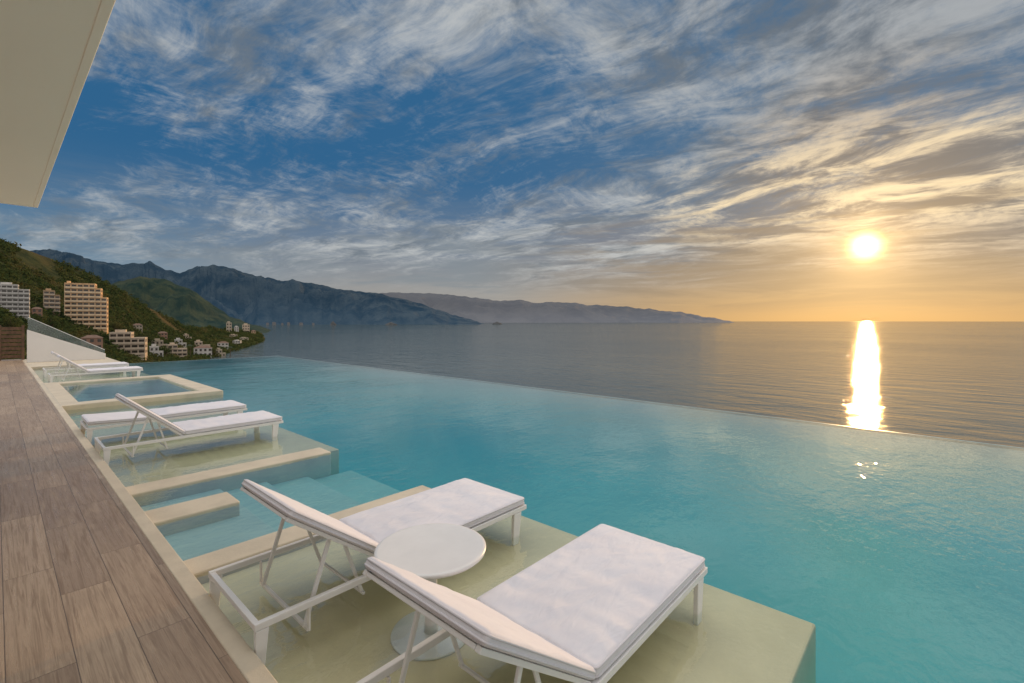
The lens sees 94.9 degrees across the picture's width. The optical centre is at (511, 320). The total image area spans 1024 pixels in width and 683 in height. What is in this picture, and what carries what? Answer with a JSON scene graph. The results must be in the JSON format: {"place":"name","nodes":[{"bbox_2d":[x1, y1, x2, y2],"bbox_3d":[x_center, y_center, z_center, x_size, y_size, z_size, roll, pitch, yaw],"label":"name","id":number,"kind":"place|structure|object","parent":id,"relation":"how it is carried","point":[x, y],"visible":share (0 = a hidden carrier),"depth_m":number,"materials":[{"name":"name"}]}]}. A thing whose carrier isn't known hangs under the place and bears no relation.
{"place":"outdoors","nodes":[
{"label":"outdoors","id":0,"kind":"place"},
{"bbox_2d":[0,0,115,207],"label":"roof overhang","id":1,"kind":"object","parent":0,"point":[48,49],"visible":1,"depth_m":2.87,"materials":[{"name":"paint"}]},
{"bbox_2d":[27,330,105,362],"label":"sloping wall","id":2,"kind":"structure","parent":0,"point":[40,347],"depth_m":17.91,"materials":[{"name":"white paint"}]},
{"bbox_2d":[28,317,104,349],"bbox_3d":[-17.277,0.573,18.288,0.030,1.464,2.190,0,0,42],"label":"glass railing","id":3,"kind":"object","parent":2,"relation":"on","point":[66,333],"visible":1,"depth_m":18.20,"materials":[{"name":"clear glass"}]},
{"bbox_2d":[23,357,119,368],"bbox_3d":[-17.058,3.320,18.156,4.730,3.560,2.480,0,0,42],"label":"terrace slab","id":4,"kind":"structure","parent":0,"point":[35,365],"depth_m":17.44,"materials":[{"name":"beige stone"}]},
{"bbox_2d":[0,359,247,682],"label":"wood deck","id":5,"kind":"structure","parent":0,"point":[91,590],"depth_m":2.75,"materials":[{"name":"brown wood"}]},
{"bbox_2d":[0,325,24,360],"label":"timber screen","id":6,"kind":"object","parent":5,"relation":"on","point":[22,344],"visible":1,"depth_m":18.22,"materials":[{"name":"brown wood"}]},
{"bbox_2d":[27,366,277,682],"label":"pool coping","id":7,"kind":"object","parent":5,"relation":"attached to","point":[249,664],"visible":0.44,"depth_m":2.75,"materials":[{"name":"beige stone"}]},
{"bbox_2d":[0,238,264,362],"bbox_3d":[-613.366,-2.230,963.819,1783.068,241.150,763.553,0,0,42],"label":"hillside","id":8,"kind":"structure","parent":0,"point":[154,324],"depth_m":697.72,"materials":[{"name":"green plant"}]},
{"bbox_2d":[2,316,21,330],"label":"broadleaf tree","id":9,"kind":"object","parent":8,"relation":"on","point":[9,318],"visible":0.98,"depth_m":418.29,"materials":[{"name":"green plant"}]},
{"bbox_2d":[0,282,29,319],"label":"hotel block","id":10,"kind":"structure","parent":8,"relation":"on","point":[14,298],"depth_m":470.16,"materials":[{"name":"white concrete"}]},
{"bbox_2d":[31,307,42,315],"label":"villa","id":11,"kind":"object","parent":8,"relation":"on","point":[37,310],"visible":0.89,"depth_m":516.13,"materials":[{"name":"concrete"}]},
{"bbox_2d":[27,314,47,326],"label":"broadleaf tree","id":12,"kind":"object","parent":8,"relation":"on","point":[37,323],"visible":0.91,"depth_m":471.92,"materials":[{"name":"green plant"}]},
{"bbox_2d":[43,288,59,314],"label":"apartment block","id":13,"kind":"structure","parent":8,"relation":"on","point":[51,299],"depth_m":563.15,"materials":[{"name":"beige concrete"}]},
{"bbox_2d":[43,315,60,326],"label":"broadleaf tree","id":14,"kind":"object","parent":8,"relation":"on","point":[53,323],"visible":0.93,"depth_m":504.39,"materials":[{"name":"green plant"}]},
{"bbox_2d":[55,335,71,342],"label":"broadleaf tree","id":15,"kind":"object","parent":8,"relation":"on","point":[63,338],"visible":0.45,"depth_m":450.31,"materials":[{"name":"green plant"}]},
{"bbox_2d":[64,281,107,334],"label":"apartment tower","id":16,"kind":"structure","parent":8,"relation":"on","point":[86,304],"depth_m":581.80,"materials":[{"name":"beige concrete"}]},
{"bbox_2d":[81,335,102,352],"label":"villa","id":17,"kind":"object","parent":8,"relation":"on","point":[96,340],"visible":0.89,"depth_m":517.66,"materials":[{"name":"paint"}]},
{"bbox_2d":[108,321,123,329],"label":"broadleaf tree","id":18,"kind":"object","parent":8,"relation":"on","point":[115,325],"visible":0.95,"depth_m":649.22,"materials":[{"name":"green plant"}]},
{"bbox_2d":[109,330,147,359],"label":"apartment block","id":19,"kind":"structure","parent":8,"relation":"on","point":[128,342],"depth_m":583.53,"materials":[{"name":"beige paint"}]},
{"bbox_2d":[133,323,142,331],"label":"villa","id":20,"kind":"object","parent":8,"relation":"on","point":[139,326],"visible":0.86,"depth_m":762.41,"materials":[{"name":"concrete"}]},
{"bbox_2d":[142,334,155,341],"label":"broadleaf tree","id":21,"kind":"object","parent":8,"relation":"on","point":[149,339],"visible":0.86,"depth_m":716.85,"materials":[{"name":"green plant"}]},
{"bbox_2d":[149,344,162,355],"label":"villa","id":22,"kind":"object","parent":8,"relation":"on","point":[154,348],"visible":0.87,"depth_m":651.56,"materials":[{"name":"white paint"}]},
{"bbox_2d":[151,338,166,349],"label":"villa","id":23,"kind":"object","parent":8,"relation":"on","point":[158,341],"visible":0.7,"depth_m":730.01,"materials":[{"name":"beige paint"}]},
{"bbox_2d":[158,331,167,339],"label":"villa","id":24,"kind":"object","parent":8,"relation":"on","point":[164,334],"visible":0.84,"depth_m":834.34,"materials":[{"name":"paint"}]},
{"bbox_2d":[160,345,171,353],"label":"broadleaf tree","id":25,"kind":"object","parent":8,"relation":"on","point":[168,350],"visible":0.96,"depth_m":680.99,"materials":[{"name":"green plant"}]},
{"bbox_2d":[168,342,186,358],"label":"villa","id":26,"kind":"object","parent":8,"relation":"on","point":[181,352],"visible":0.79,"depth_m":719.46,"materials":[{"name":"beige paint"}]},
{"bbox_2d":[174,338,185,347],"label":"villa","id":27,"kind":"object","parent":8,"relation":"on","point":[179,340],"visible":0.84,"depth_m":846.47,"materials":[{"name":"white paint"}]},
{"bbox_2d":[195,340,209,345],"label":"villa","id":28,"kind":"object","parent":8,"relation":"on","point":[198,342],"visible":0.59,"depth_m":928.61,"materials":[{"name":"beige paint"}]},
{"bbox_2d":[194,345,211,356],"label":"villa","id":29,"kind":"object","parent":8,"relation":"on","point":[206,349],"visible":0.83,"depth_m":796.93,"materials":[{"name":"paint"}]},
{"bbox_2d":[215,348,225,355],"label":"villa","id":30,"kind":"object","parent":8,"relation":"on","point":[219,350],"visible":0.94,"depth_m":817.99,"materials":[{"name":"beige paint"}]},
{"bbox_2d":[217,341,228,348],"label":"villa","id":31,"kind":"object","parent":8,"relation":"on","point":[223,343],"visible":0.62,"depth_m":1000.79,"materials":[{"name":"paint"}]},
{"bbox_2d":[226,321,231,331],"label":"shore tower","id":32,"kind":"structure","parent":8,"relation":"on","point":[228,325],"depth_m":1466.34,"materials":[{"name":"white concrete"}]},
{"bbox_2d":[242,323,249,331],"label":"shore tower","id":33,"kind":"structure","parent":8,"relation":"on","point":[245,326],"depth_m":1572.39,"materials":[{"name":"white concrete"}]},
{"bbox_2d":[110,276,270,332],"bbox_3d":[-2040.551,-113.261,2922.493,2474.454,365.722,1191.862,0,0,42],"label":"wooded headland","id":34,"kind":"structure","parent":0,"point":[183,305],"depth_m":2680.35,"materials":[{"name":"green plant"}]},
{"bbox_2d":[31,249,484,324],"bbox_3d":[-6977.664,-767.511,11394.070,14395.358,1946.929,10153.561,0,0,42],"label":"blue mountains","id":35,"kind":"structure","parent":0,"point":[246,297],"depth_m":9475.89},
{"bbox_2d":[0,0,1023,320],"label":"sky","id":36,"kind":"structure","parent":0,"point":[728,160],"materials":[{"name":"blue"}]},
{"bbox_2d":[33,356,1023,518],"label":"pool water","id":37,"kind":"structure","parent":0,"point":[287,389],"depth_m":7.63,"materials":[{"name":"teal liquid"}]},
{"bbox_2d":[380,292,733,322],"bbox_3d":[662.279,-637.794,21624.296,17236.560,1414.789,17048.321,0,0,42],"label":"hazy mountains","id":38,"kind":"structure","parent":0,"point":[494,311],"depth_m":18922.88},
{"bbox_2d":[204,321,1023,447],"bbox_3d":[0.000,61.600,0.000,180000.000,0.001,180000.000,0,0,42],"label":"sea","id":39,"kind":"structure","parent":0,"point":[960,380],"depth_m":714.87,"materials":[{"name":"liquid"}]},
{"bbox_2d":[283,399,1023,682],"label":"pool basin","id":40,"kind":"object","parent":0,"point":[880,585],"visible":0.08,"depth_m":4.63,"materials":[{"name":"teal liquid"}]},
{"bbox_2d":[43,374,222,410],"bbox_3d":[-8.859,2.275,10.845,4.600,1.530,2.570,0,0,42],"label":"hot tub","id":41,"kind":"object","parent":40,"relation":"in","point":[75,395],"visible":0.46,"depth_m":10.36,"materials":[{"name":"beige stone"}]},
{"bbox_2d":[101,427,338,486],"bbox_3d":[-4.889,2.340,6.998,5.150,1.360,2.220,0,0,42],"label":"sun shelf","id":42,"kind":"object","parent":40,"relation":"in","point":[178,471],"visible":0.09,"depth_m":5.67,"materials":[{"name":"beige paint"}]},
{"bbox_2d":[80,400,246,442],"bbox_3d":[-5.143,1.484,7.054,0.698,0.353,1.920,0,0,42],"label":"sun lounger","id":43,"kind":"object","parent":42,"relation":"on","point":[125,418],"visible":0.79,"depth_m":6.82,"materials":[{"name":"white fabric"}]},
{"bbox_2d":[94,393,282,465],"bbox_3d":[-4.107,1.274,6.112,0.698,0.773,1.920,0,0,42],"label":"sun lounger","id":44,"kind":"object","parent":42,"relation":"on","point":[228,423],"visible":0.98,"depth_m":5.90,"materials":[{"name":"white fabric"}]},
{"bbox_2d":[125,448,330,506],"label":"wall","id":45,"kind":"structure","parent":40,"relation":"on","point":[279,469],"depth_m":4.99,"materials":[{"name":"beige stone"}]},
{"bbox_2d":[141,470,400,560],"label":"pool steps","id":46,"kind":"structure","parent":40,"relation":"in","point":[332,494],"depth_m":4.52,"materials":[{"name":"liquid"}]},
{"bbox_2d":[144,492,239,535],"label":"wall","id":47,"kind":"structure","parent":46,"relation":"on","point":[181,517],"depth_m":3.94,"materials":[{"name":"beige stone"}]},
{"bbox_2d":[183,485,430,583],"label":"wall","id":48,"kind":"structure","parent":40,"relation":"on","point":[200,567],"depth_m":3.31,"materials":[{"name":"beige stone"}]},
{"bbox_2d":[201,516,815,682],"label":"sun shelf","id":49,"kind":"object","parent":40,"relation":"in","point":[731,638],"visible":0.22,"depth_m":2.51,"materials":[{"name":"beige paint"}]},
{"bbox_2d":[208,478,526,664],"bbox_3d":[-0.792,1.291,3.098,0.698,0.739,1.920,0,0,42],"label":"sun lounger","id":50,"kind":"object","parent":49,"relation":"on","point":[476,506],"visible":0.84,"depth_m":2.86,"materials":[{"name":"white fabric"}]},
{"bbox_2d":[374,523,485,660],"bbox_3d":[-0.430,1.429,2.500,0.586,0.463,0.586,0,0,42],"label":"side table","id":51,"kind":"object","parent":49,"relation":"on","point":[433,552],"visible":0.83,"depth_m":2.45,"materials":[{"name":"white plastic"}]},
{"bbox_2d":[356,524,707,682],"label":"sun lounger","id":52,"kind":"object","parent":49,"relation":"on","point":[599,603],"visible":1,"depth_m":2.11,"materials":[{"name":"white fabric"}]},
{"bbox_2d":[129,356,1020,447],"bbox_3d":[-1.740,3.349,9.637,29.540,3.502,5.520,0,0,42],"label":"pool rim","id":53,"kind":"object","parent":40,"relation":"attached to","point":[685,406],"visible":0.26,"depth_m":8.35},
{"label":"far sun shelf","id":54,"kind":"structure","parent":0,"visible":0},
{"bbox_2d":[42,351,128,376],"bbox_3d":[-13.070,1.283,14.463,0.698,0.754,1.920,0,0,42],"label":"sun lounger","id":55,"kind":"object","parent":54,"relation":"on","point":[110,364],"visible":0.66,"depth_m":14.32,"materials":[{"name":"white fabric"}]},
{"bbox_2d":[48,355,142,382],"bbox_3d":[-11.516,1.283,13.050,0.698,0.754,1.920,0,0,42],"label":"sun lounger","id":56,"kind":"object","parent":54,"relation":"on","point":[134,369],"visible":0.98,"depth_m":12.84,"materials":[{"name":"white fabric"}]}
]}

